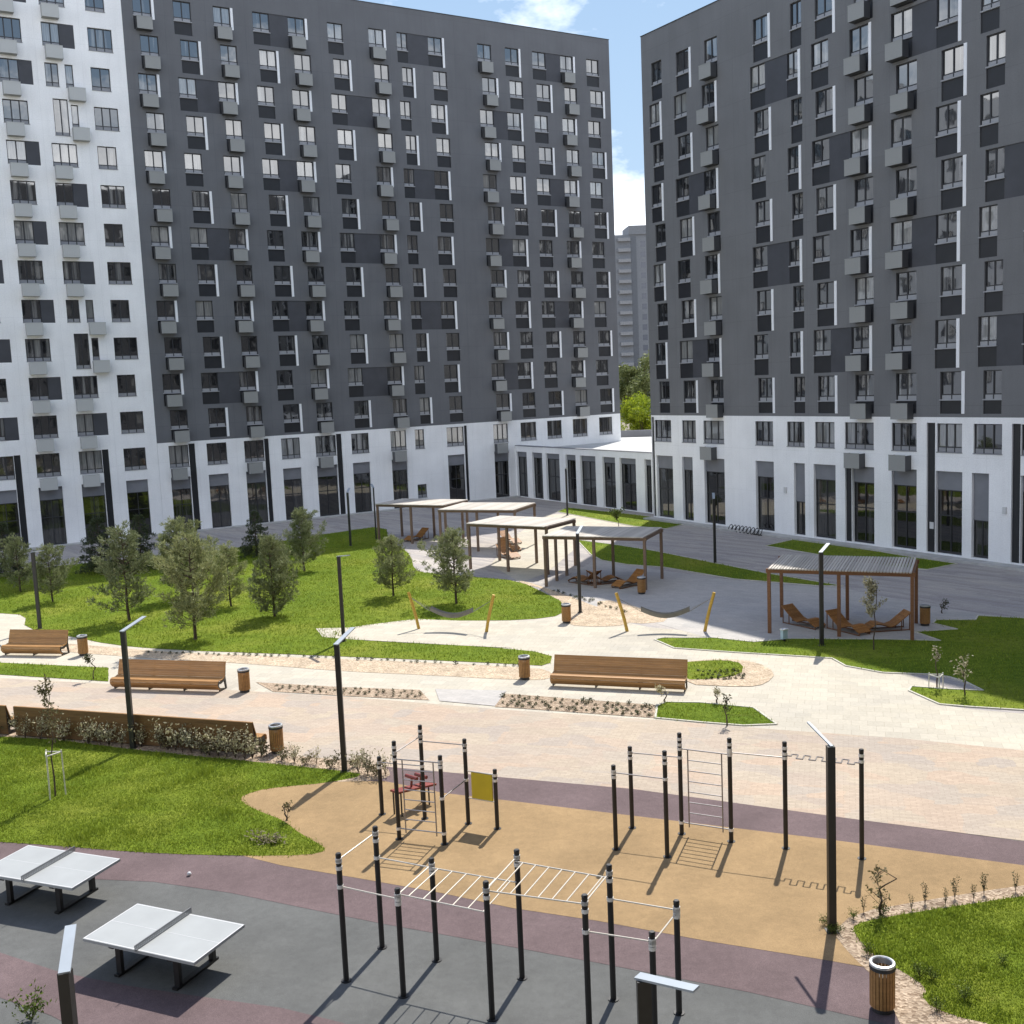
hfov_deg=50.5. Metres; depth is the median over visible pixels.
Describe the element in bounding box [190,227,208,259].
window
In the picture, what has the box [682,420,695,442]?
window
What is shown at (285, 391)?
window
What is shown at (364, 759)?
shrub
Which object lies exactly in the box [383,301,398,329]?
window
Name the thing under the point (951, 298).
window
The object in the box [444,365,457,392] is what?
window
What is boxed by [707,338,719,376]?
window
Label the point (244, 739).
shrub
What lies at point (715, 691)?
sapling
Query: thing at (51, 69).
window
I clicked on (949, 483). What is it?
shop window
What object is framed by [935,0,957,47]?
window
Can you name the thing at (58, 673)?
grass strip
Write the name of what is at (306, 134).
window
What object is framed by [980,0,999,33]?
window
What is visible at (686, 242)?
window
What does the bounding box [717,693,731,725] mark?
sapling
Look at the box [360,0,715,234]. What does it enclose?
sky
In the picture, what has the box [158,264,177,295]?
window
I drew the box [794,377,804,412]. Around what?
window
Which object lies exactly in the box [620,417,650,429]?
ground
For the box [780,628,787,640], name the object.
meter box
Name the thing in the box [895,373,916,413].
window
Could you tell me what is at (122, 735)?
shrub
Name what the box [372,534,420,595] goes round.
pine tree
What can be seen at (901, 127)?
window
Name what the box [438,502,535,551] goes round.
pergola
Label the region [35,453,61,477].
window
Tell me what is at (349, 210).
window
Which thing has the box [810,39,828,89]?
window
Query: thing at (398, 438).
window
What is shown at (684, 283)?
window
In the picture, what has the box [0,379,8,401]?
window
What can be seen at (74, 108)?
window
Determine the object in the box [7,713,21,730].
shrub
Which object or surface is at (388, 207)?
window
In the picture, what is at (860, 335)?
window
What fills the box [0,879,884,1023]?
rubber paving
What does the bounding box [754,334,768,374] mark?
window
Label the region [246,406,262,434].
window
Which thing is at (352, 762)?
shrub
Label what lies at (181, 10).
window
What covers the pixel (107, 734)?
shrub
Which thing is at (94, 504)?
shop window
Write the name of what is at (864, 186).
window
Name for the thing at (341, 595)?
street lamp
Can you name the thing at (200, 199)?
window
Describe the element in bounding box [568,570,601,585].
lounger
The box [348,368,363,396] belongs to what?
window
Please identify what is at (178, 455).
window
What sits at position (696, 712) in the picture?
lawn
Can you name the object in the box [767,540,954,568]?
lawn
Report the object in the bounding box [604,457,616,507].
shop window
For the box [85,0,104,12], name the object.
window
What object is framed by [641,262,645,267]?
window
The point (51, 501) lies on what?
shop window
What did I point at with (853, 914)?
shrub
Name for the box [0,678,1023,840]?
promenade
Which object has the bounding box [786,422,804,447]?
window
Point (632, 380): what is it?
willow tree
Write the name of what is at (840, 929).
shrub
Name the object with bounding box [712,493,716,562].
street lamp
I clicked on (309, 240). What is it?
window
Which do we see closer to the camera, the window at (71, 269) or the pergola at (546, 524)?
the pergola at (546, 524)
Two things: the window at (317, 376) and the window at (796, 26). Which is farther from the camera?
the window at (317, 376)
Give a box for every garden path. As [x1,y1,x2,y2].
[0,613,1023,749]
[316,619,511,647]
[491,514,634,580]
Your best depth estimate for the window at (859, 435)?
68.03 m
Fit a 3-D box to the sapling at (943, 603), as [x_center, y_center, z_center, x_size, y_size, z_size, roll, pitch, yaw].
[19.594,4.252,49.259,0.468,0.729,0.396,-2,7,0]
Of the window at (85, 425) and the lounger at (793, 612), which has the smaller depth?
the lounger at (793, 612)
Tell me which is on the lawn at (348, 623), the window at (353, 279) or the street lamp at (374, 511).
the street lamp at (374, 511)
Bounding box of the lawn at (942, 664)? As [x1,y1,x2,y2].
[657,616,1023,708]
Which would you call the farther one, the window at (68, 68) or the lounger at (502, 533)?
the window at (68, 68)
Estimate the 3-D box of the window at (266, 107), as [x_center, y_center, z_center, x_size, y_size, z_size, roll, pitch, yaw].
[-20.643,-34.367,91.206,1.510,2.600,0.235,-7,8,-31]
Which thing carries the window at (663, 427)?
in the apartment building at (834, 202)
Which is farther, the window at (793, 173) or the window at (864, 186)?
the window at (793, 173)
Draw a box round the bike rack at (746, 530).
[728,524,761,535]
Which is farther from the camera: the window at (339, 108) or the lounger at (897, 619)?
the window at (339, 108)
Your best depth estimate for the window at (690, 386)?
81.24 m
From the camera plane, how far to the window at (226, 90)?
89.44 m
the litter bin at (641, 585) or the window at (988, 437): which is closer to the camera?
the litter bin at (641, 585)
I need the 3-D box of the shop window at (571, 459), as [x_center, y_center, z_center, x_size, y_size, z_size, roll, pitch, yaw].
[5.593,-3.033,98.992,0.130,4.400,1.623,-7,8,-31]
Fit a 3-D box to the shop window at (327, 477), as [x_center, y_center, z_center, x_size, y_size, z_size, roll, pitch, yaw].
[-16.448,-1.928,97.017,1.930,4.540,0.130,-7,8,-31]
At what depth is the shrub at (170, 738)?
34.68 m
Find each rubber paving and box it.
[0,842,899,1023]
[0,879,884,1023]
[0,953,343,1023]
[241,781,1023,965]
[367,766,1023,864]
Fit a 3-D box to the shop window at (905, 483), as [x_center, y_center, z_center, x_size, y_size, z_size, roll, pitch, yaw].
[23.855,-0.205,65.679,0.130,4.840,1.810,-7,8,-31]
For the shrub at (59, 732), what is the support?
on the lawn at (150, 817)
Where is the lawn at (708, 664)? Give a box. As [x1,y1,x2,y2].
[687,660,742,678]
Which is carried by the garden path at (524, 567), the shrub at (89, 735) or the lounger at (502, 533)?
the lounger at (502, 533)
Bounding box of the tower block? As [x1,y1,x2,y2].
[615,225,650,413]
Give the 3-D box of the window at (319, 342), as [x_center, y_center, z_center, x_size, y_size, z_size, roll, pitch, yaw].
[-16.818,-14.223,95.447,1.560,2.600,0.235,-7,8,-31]
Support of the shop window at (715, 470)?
in the apartment building at (834, 202)
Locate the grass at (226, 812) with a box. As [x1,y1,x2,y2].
[0,508,1023,1023]
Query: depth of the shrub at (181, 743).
34.59 m
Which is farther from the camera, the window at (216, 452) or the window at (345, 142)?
the window at (345, 142)
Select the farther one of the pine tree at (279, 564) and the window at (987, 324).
the window at (987, 324)
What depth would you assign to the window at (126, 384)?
87.20 m
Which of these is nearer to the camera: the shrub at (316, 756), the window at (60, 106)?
the shrub at (316, 756)
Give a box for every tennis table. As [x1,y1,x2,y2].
[0,845,120,914]
[83,904,244,990]
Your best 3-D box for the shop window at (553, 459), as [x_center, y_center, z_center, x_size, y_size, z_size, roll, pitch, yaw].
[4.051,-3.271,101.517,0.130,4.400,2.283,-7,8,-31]
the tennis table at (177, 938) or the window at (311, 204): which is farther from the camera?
the window at (311, 204)
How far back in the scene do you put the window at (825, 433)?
70.43 m
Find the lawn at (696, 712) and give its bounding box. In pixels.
[657,702,772,723]
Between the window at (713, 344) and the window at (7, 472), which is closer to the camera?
the window at (713, 344)
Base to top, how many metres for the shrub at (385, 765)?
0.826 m
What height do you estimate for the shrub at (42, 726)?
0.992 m
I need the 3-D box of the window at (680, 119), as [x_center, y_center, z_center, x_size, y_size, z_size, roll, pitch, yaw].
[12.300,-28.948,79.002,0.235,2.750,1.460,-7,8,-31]
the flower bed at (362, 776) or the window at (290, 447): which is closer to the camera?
the flower bed at (362, 776)
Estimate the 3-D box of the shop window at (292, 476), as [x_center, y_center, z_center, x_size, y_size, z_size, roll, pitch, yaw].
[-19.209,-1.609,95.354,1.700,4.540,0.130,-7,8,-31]
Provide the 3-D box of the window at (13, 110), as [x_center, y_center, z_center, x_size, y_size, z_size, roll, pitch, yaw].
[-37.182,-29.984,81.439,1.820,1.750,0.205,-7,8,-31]
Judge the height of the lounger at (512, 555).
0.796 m
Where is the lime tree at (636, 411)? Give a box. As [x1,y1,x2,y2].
[620,391,650,430]
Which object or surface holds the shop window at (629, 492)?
in the pavilion
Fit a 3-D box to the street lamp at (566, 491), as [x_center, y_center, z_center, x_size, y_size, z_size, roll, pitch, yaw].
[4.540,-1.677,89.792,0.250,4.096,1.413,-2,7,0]
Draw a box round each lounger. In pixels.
[404,527,428,541]
[495,543,520,558]
[500,530,521,544]
[500,537,520,551]
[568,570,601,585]
[586,570,622,584]
[611,569,643,588]
[781,603,825,629]
[825,608,870,635]
[864,609,909,632]
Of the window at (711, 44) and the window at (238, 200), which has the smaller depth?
the window at (711, 44)
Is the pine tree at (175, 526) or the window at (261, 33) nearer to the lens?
the pine tree at (175, 526)
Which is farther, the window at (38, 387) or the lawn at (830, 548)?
the window at (38, 387)
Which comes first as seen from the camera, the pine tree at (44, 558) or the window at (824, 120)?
the pine tree at (44, 558)
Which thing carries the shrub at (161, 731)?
on the flower bed at (195, 752)
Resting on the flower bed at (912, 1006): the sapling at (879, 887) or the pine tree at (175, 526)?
the sapling at (879, 887)
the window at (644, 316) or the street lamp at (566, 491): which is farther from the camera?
the window at (644, 316)
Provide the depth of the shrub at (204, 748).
34.05 m
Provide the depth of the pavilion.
97.75 m
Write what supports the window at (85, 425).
in the apartment building at (78, 444)
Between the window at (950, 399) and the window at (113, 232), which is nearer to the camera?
the window at (950, 399)
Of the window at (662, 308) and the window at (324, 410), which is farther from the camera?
the window at (324, 410)
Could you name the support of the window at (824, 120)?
in the apartment building at (834, 202)
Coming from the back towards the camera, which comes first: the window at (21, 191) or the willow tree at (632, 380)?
the willow tree at (632, 380)
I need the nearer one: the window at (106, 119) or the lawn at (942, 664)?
the lawn at (942, 664)
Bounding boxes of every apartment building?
[0,0,520,551]
[121,0,620,532]
[640,0,1023,571]
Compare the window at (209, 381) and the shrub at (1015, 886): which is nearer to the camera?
the shrub at (1015, 886)
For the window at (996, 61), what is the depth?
57.74 m
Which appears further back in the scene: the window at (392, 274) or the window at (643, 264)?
the window at (643, 264)
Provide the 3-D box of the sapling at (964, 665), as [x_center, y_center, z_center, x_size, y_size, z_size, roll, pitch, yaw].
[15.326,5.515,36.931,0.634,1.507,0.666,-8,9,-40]
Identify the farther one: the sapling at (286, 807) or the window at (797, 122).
the window at (797, 122)
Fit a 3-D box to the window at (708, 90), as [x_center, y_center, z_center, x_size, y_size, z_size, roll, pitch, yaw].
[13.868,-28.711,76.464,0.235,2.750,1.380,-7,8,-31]
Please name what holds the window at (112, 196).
in the apartment building at (78, 444)
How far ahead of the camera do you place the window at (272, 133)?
91.77 m
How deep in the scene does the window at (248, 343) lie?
92.15 m
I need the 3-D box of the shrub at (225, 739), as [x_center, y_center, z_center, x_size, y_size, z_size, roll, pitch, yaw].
[-8.647,7.172,33.828,0.733,0.988,0.929,4,10,45]
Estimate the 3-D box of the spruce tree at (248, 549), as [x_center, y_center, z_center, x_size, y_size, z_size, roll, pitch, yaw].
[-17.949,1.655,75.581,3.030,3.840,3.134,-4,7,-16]
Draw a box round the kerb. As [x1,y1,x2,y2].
[557,507,1023,725]
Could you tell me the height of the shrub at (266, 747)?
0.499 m
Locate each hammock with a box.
[407,592,494,631]
[615,592,715,631]
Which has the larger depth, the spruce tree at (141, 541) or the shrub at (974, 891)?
the spruce tree at (141, 541)
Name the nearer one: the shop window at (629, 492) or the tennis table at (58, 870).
the tennis table at (58, 870)
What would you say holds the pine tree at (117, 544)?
on the lawn at (348, 623)
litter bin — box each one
[76,634,88,655]
[237,667,250,692]
[268,722,283,753]
[518,654,529,679]
[561,603,570,623]
[637,576,645,593]
[869,955,895,1014]
[920,604,930,625]
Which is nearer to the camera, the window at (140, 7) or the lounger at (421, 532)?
the lounger at (421, 532)
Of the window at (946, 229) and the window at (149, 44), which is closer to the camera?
the window at (946, 229)
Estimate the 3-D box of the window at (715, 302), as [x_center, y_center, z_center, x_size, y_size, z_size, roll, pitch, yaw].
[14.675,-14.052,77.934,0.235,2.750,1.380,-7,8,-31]
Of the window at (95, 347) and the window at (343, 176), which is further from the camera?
the window at (343, 176)
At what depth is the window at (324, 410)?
96.12 m
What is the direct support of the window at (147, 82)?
in the apartment building at (377, 246)
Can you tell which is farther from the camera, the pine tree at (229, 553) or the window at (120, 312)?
the window at (120, 312)
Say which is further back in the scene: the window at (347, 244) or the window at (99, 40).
the window at (347, 244)
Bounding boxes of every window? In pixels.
[0,17,22,42]
[0,58,19,81]
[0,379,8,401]
[0,418,5,440]
[0,456,14,480]
[0,490,21,550]
[2,99,29,124]
[6,140,26,163]
[10,180,37,204]
[14,220,34,243]
[17,260,44,283]
[21,300,42,322]
[25,339,50,361]
[29,377,49,400]
[32,415,58,438]
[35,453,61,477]
[38,486,66,545]
[39,0,64,7]
[41,22,59,45]
[44,62,58,86]
[51,143,78,167]
[52,98,70,136]
[55,183,73,205]
[59,222,85,245]
[62,261,80,283]
[64,65,73,87]
[66,300,80,322]
[71,105,78,127]
[73,376,98,398]
[74,334,91,368]
[76,414,94,436]
[79,450,103,473]
[82,483,108,540]
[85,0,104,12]
[85,300,94,322]
[87,27,112,52]
[90,67,110,91]
[91,338,99,359]
[94,107,119,131]
[97,146,117,169]
[100,185,126,208]
[104,224,124,246]
[107,262,132,284]
[110,300,130,321]
[114,337,137,359]
[117,374,135,396]
[120,411,144,433]
[123,447,146,470]
[126,479,151,534]
[132,0,150,28]
[138,73,157,106]
[140,35,159,68]
[144,150,163,183]
[146,112,165,145]
[150,226,169,258]
[152,189,171,221]
[156,301,175,332]
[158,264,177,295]
[162,374,181,405]
[164,337,182,369]
[168,445,189,467]
[170,409,188,439]
[171,476,193,531]
[172,0,191,35]
[178,77,197,111]
[180,40,199,74]
[184,153,203,186]
[186,116,204,149]
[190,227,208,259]
[192,191,210,223]
[195,301,213,332]
[197,264,215,295]
[201,372,219,403]
[203,337,221,368]
[206,442,227,464]
[208,408,226,436]
[209,473,231,527]
[212,6,229,38]
[218,82,235,113]
[220,45,236,76]
[223,156,240,187]
[225,119,243,151]
[228,229,246,260]
[230,193,248,224]
[234,301,251,331]
[236,265,253,295]
[239,371,256,402]
[241,336,258,366]
[244,440,265,461]
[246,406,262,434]
[246,470,268,522]
[252,12,270,45]
[257,86,274,118]
[259,49,276,82]
[262,159,279,190]
[264,123,281,154]
[267,230,284,261]
[269,195,286,226]
[272,301,288,331]
[273,266,290,296]
[276,370,293,400]
[278,335,295,365]
[281,437,299,459]
[283,404,299,432]
[283,467,302,519]
[287,17,304,48]
[292,89,309,120]
[294,54,310,84]
[296,161,314,191]
[298,126,316,156]
[301,231,318,261]
[303,197,320,226]
[305,301,322,330]
[307,266,324,296]
[310,369,327,398]
[312,335,329,364]
[315,435,335,456]
[316,402,332,430]
[317,464,338,515]
[327,22,343,54]
[331,94,347,125]
[333,59,349,90]
[335,164,351,194]
[337,129,353,160]
[340,233,355,262]
[341,199,357,228]
[344,301,359,330]
[346,267,361,296]
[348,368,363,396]
[350,334,365,363]
[351,433,369,453]
[353,462,371,512]
[354,400,369,427]
[372,98,386,127]
[376,167,391,195]
[378,133,393,162]
[379,234,394,263]
[382,201,396,229]
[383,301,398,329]
[385,268,400,296]
[387,366,402,395]
[389,334,403,362]
[390,430,406,450]
[392,460,407,508]
[393,399,407,425]
[404,169,414,197]
[407,235,418,263]
[409,202,420,231]
[411,301,421,329]
[413,268,423,296]
[414,366,424,393]
[415,429,424,448]
[416,333,426,361]
[418,484,426,497]
[419,397,430,423]
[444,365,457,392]
[448,454,465,498]
[494,452,509,497]
[518,452,527,496]
[533,453,543,498]
[547,453,560,500]
[567,455,576,502]
[582,456,596,505]
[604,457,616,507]
[621,458,636,510]
[640,241,644,246]
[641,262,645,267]
[642,314,646,319]
[646,459,651,512]
[649,49,688,441]
[657,303,667,339]
[658,455,673,517]
[674,92,686,134]
[676,176,689,216]
[677,259,690,298]
[678,134,690,175]
[679,340,692,377]
[680,217,692,257]
[681,300,694,337]
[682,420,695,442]
[683,380,695,412]
[684,457,693,520]
[703,82,714,125]
[703,421,723,443]
[704,169,716,210]
[705,36,716,80]
[705,254,717,294]
[706,459,725,524]
[707,125,718,167]
[707,211,720,252]
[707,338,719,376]
[709,296,721,335]
[711,379,723,412]
[749,63,764,109]
[751,155,765,199]
[752,15,767,62]
[752,245,767,287]
[754,108,768,153]
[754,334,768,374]
[755,200,769,243]
[755,421,772,445]
[757,290,771,331]
[757,461,774,530]
[758,378,772,412]
[786,51,797,97]
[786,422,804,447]
[787,146,798,191]
[788,240,799,283]
[789,0,801,48]
[789,331,800,373]
[790,97,802,143]
[792,192,803,236]
[793,285,803,328]
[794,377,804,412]
[796,463,804,534]
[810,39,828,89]
[811,138,829,185]
[812,234,829,279]
[813,329,830,372]
[814,0,831,38]
[814,422,834,448]
[815,87,832,136]
[815,464,835,538]
[816,185,833,232]
[817,281,833,326]
[817,376,834,412]
[844,422,873,449]
[849,127,868,176]
[850,24,867,76]
[850,227,868,275]
[850,326,868,371]
[854,176,873,225]
[854,276,873,322]
[854,467,873,543]
[855,0,872,23]
[855,74,872,125]
[855,374,873,412]
[890,115,911,167]
[890,220,911,269]
[890,322,911,369]
[891,423,916,451]
[892,7,912,62]
[894,469,916,549]
[895,166,916,217]
[895,271,916,319]
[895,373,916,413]
[897,59,916,113]
[934,212,956,263]
[934,319,955,367]
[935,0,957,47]
[935,102,956,157]
[936,423,961,453]
[938,471,961,554]
[939,371,960,413]
[940,156,962,209]
[940,265,961,315]
[941,44,963,101]
[973,424,1001,454]
[974,473,988,558]
[977,315,996,366]
[978,204,997,257]
[979,90,998,146]
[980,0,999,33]
[982,370,1001,413]
[983,259,1002,311]
[984,146,1004,201]
[985,30,1005,88]
[1020,424,1023,455]
[1022,476,1023,562]
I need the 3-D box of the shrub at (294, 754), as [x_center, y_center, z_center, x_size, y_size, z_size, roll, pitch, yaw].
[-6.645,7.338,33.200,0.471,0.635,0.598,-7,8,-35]
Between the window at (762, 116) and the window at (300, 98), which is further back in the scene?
the window at (300, 98)
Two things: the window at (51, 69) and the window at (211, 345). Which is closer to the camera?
the window at (51, 69)
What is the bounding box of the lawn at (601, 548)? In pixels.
[579,540,833,584]
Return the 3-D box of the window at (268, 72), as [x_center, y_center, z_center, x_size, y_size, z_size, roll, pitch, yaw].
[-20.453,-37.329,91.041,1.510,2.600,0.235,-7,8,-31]
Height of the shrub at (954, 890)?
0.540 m
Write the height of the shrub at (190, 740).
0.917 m
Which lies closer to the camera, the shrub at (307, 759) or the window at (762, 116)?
the shrub at (307, 759)
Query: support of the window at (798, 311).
in the apartment building at (834, 202)
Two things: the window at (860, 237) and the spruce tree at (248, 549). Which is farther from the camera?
the spruce tree at (248, 549)
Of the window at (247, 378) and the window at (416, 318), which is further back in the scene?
the window at (416, 318)
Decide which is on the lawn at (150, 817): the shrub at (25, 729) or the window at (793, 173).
the shrub at (25, 729)
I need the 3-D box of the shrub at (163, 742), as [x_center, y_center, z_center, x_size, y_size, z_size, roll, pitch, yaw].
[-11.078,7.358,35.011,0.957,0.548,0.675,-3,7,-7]
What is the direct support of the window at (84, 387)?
in the apartment building at (78, 444)
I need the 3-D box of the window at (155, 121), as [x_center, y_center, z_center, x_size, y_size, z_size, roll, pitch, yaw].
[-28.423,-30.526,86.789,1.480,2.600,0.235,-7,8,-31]
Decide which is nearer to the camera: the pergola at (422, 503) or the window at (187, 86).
the pergola at (422, 503)
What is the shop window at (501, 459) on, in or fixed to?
in the apartment building at (377, 246)
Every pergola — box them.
[375,498,468,543]
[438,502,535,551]
[466,515,576,574]
[542,526,663,589]
[766,554,918,639]
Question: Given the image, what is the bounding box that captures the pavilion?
[515,430,653,513]
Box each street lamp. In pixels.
[31,550,44,628]
[57,924,77,1023]
[119,616,145,748]
[333,627,354,772]
[336,555,349,641]
[346,488,352,545]
[370,484,376,538]
[565,468,567,515]
[576,526,582,612]
[634,972,699,1023]
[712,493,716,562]
[807,722,839,933]
[819,543,829,645]
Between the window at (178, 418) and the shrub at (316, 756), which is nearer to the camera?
the shrub at (316, 756)
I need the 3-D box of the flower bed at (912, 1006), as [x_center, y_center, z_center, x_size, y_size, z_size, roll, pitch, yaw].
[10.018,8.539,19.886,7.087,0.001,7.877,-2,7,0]
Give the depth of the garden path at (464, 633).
49.84 m
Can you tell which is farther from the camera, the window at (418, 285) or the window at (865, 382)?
the window at (418, 285)
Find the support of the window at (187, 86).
in the apartment building at (377, 246)
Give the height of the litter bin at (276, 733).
0.905 m
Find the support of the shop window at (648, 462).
in the pavilion
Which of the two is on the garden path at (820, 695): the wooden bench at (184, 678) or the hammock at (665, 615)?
the hammock at (665, 615)
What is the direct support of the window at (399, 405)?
in the apartment building at (377, 246)
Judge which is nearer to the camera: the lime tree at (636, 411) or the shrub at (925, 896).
the shrub at (925, 896)
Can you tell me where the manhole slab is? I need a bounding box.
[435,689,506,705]
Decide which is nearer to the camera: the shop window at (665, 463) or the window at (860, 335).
the window at (860, 335)
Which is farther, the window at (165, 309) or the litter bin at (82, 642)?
the window at (165, 309)
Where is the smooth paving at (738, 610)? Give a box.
[548,559,994,640]
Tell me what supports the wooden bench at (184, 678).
on the promenade
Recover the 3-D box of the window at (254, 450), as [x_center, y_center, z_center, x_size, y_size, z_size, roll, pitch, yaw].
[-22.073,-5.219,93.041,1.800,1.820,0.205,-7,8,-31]
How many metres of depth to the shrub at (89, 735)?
35.74 m
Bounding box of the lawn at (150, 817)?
[0,736,359,855]
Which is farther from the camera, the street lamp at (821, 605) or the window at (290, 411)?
the window at (290, 411)
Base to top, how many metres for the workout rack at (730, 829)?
2.640 m
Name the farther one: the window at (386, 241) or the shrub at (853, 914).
the window at (386, 241)
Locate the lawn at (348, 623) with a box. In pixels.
[0,527,561,664]
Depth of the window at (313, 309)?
94.85 m
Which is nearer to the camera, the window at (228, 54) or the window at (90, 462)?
the window at (90, 462)
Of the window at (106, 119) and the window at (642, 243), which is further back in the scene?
the window at (642, 243)
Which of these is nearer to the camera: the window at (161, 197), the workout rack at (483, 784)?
the workout rack at (483, 784)
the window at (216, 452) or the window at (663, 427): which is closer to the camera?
the window at (663, 427)
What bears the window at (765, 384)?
in the apartment building at (834, 202)
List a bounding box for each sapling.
[33,674,69,799]
[82,654,95,678]
[278,800,297,820]
[606,507,625,525]
[655,683,667,701]
[710,686,721,702]
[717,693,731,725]
[859,576,887,649]
[865,861,896,915]
[928,645,943,689]
[939,599,948,612]
[950,653,972,694]
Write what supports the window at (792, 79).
in the apartment building at (834, 202)
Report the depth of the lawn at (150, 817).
30.47 m
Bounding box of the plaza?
[0,497,1023,966]
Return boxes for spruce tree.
[0,521,26,576]
[74,516,134,573]
[117,513,159,571]
[236,509,270,558]
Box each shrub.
[2,978,56,1023]
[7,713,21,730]
[13,713,30,737]
[28,711,44,739]
[51,717,70,741]
[77,717,100,743]
[88,716,107,744]
[93,722,118,745]
[109,724,126,746]
[127,723,146,746]
[148,718,165,748]
[152,734,173,748]
[159,722,185,749]
[171,723,190,751]
[176,725,197,752]
[190,727,207,753]
[194,742,214,754]
[202,725,224,755]
[216,732,232,755]
[220,728,242,757]
[229,724,252,758]
[238,736,261,758]
[244,828,291,845]
[253,739,273,756]
[273,745,290,760]
[286,742,302,761]
[296,750,314,763]
[310,745,320,763]
[319,749,340,767]
[345,748,363,771]
[347,753,364,766]
[355,759,386,775]
[356,746,374,771]
[374,748,391,774]
[819,913,826,924]
[826,921,840,933]
[833,922,844,932]
[848,907,857,918]
[861,896,866,911]
[861,937,878,954]
[872,902,890,914]
[879,891,887,906]
[910,958,932,976]
[920,881,929,901]
[925,962,940,979]
[928,991,946,1010]
[943,887,948,904]
[949,978,978,999]
[950,877,959,896]
[970,884,976,899]
[980,872,987,892]
[994,950,1008,962]
[1010,871,1019,891]
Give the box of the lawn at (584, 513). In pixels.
[558,508,680,527]
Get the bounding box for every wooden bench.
[0,629,69,655]
[0,705,15,734]
[13,706,266,753]
[110,659,226,691]
[550,654,687,691]
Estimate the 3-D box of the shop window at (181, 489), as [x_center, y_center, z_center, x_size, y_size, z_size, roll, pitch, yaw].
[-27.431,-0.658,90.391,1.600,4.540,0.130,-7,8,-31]
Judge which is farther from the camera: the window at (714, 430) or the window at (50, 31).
the window at (50, 31)
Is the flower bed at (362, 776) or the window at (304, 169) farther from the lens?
the window at (304, 169)
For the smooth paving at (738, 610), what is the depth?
52.85 m
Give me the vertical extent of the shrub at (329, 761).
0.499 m
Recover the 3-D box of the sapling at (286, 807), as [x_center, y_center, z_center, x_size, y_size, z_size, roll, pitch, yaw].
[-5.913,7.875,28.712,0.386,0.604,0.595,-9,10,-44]
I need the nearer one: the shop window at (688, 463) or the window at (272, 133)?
the shop window at (688, 463)
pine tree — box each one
[0,533,35,591]
[30,542,79,601]
[86,520,155,620]
[150,516,219,591]
[151,531,236,639]
[202,540,248,605]
[245,533,310,616]
[278,507,327,570]
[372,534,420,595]
[417,526,474,603]
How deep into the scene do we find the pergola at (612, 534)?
59.58 m
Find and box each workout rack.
[335,825,684,1023]
[377,724,500,845]
[611,732,865,859]
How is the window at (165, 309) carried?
in the apartment building at (377, 246)
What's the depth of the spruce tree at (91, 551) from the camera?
70.40 m
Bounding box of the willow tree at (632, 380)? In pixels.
[619,350,649,425]
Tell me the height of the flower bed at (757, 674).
0.001 m
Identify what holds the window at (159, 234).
in the apartment building at (377, 246)
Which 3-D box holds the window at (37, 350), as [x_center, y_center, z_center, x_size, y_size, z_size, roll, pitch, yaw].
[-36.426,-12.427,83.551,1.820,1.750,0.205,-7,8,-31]
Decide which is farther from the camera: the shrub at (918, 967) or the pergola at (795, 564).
the pergola at (795, 564)
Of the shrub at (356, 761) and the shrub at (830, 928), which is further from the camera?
the shrub at (356, 761)
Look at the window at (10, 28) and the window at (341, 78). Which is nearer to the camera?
the window at (10, 28)
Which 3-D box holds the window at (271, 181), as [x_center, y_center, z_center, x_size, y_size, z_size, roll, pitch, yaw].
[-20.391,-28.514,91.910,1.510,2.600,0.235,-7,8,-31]
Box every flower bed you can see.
[0,733,234,757]
[61,644,550,679]
[222,754,389,781]
[257,682,428,699]
[495,694,655,717]
[519,581,629,625]
[597,600,666,622]
[681,659,773,685]
[836,885,1023,1023]
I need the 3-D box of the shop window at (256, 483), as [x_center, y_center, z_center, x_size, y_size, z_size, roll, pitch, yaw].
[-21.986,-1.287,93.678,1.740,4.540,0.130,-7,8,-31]
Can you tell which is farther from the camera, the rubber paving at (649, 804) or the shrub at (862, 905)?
the rubber paving at (649, 804)
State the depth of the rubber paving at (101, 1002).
20.33 m
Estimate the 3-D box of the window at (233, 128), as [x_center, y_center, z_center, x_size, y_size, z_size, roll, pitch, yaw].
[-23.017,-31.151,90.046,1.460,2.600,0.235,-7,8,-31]
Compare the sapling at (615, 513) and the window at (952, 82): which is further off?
the sapling at (615, 513)
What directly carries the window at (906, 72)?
in the apartment building at (834, 202)
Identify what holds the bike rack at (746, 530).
on the plaza
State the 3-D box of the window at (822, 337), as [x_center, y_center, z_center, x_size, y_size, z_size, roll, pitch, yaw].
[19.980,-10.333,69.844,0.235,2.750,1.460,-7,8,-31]
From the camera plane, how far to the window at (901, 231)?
63.83 m
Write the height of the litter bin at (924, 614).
0.905 m
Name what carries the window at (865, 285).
in the apartment building at (834, 202)
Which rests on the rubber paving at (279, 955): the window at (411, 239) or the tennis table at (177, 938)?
the tennis table at (177, 938)
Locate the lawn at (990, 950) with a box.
[854,896,1023,1023]
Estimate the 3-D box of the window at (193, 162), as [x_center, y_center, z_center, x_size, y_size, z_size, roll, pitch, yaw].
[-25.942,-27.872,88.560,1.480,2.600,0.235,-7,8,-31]
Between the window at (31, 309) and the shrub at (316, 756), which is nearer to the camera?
the shrub at (316, 756)
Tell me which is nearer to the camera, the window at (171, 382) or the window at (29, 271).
the window at (29, 271)
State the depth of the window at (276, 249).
92.64 m
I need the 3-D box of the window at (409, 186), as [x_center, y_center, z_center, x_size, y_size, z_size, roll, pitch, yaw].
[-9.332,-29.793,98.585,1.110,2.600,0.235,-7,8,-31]
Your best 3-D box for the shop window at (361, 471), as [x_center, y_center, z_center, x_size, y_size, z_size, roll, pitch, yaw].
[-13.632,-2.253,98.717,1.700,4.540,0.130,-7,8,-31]

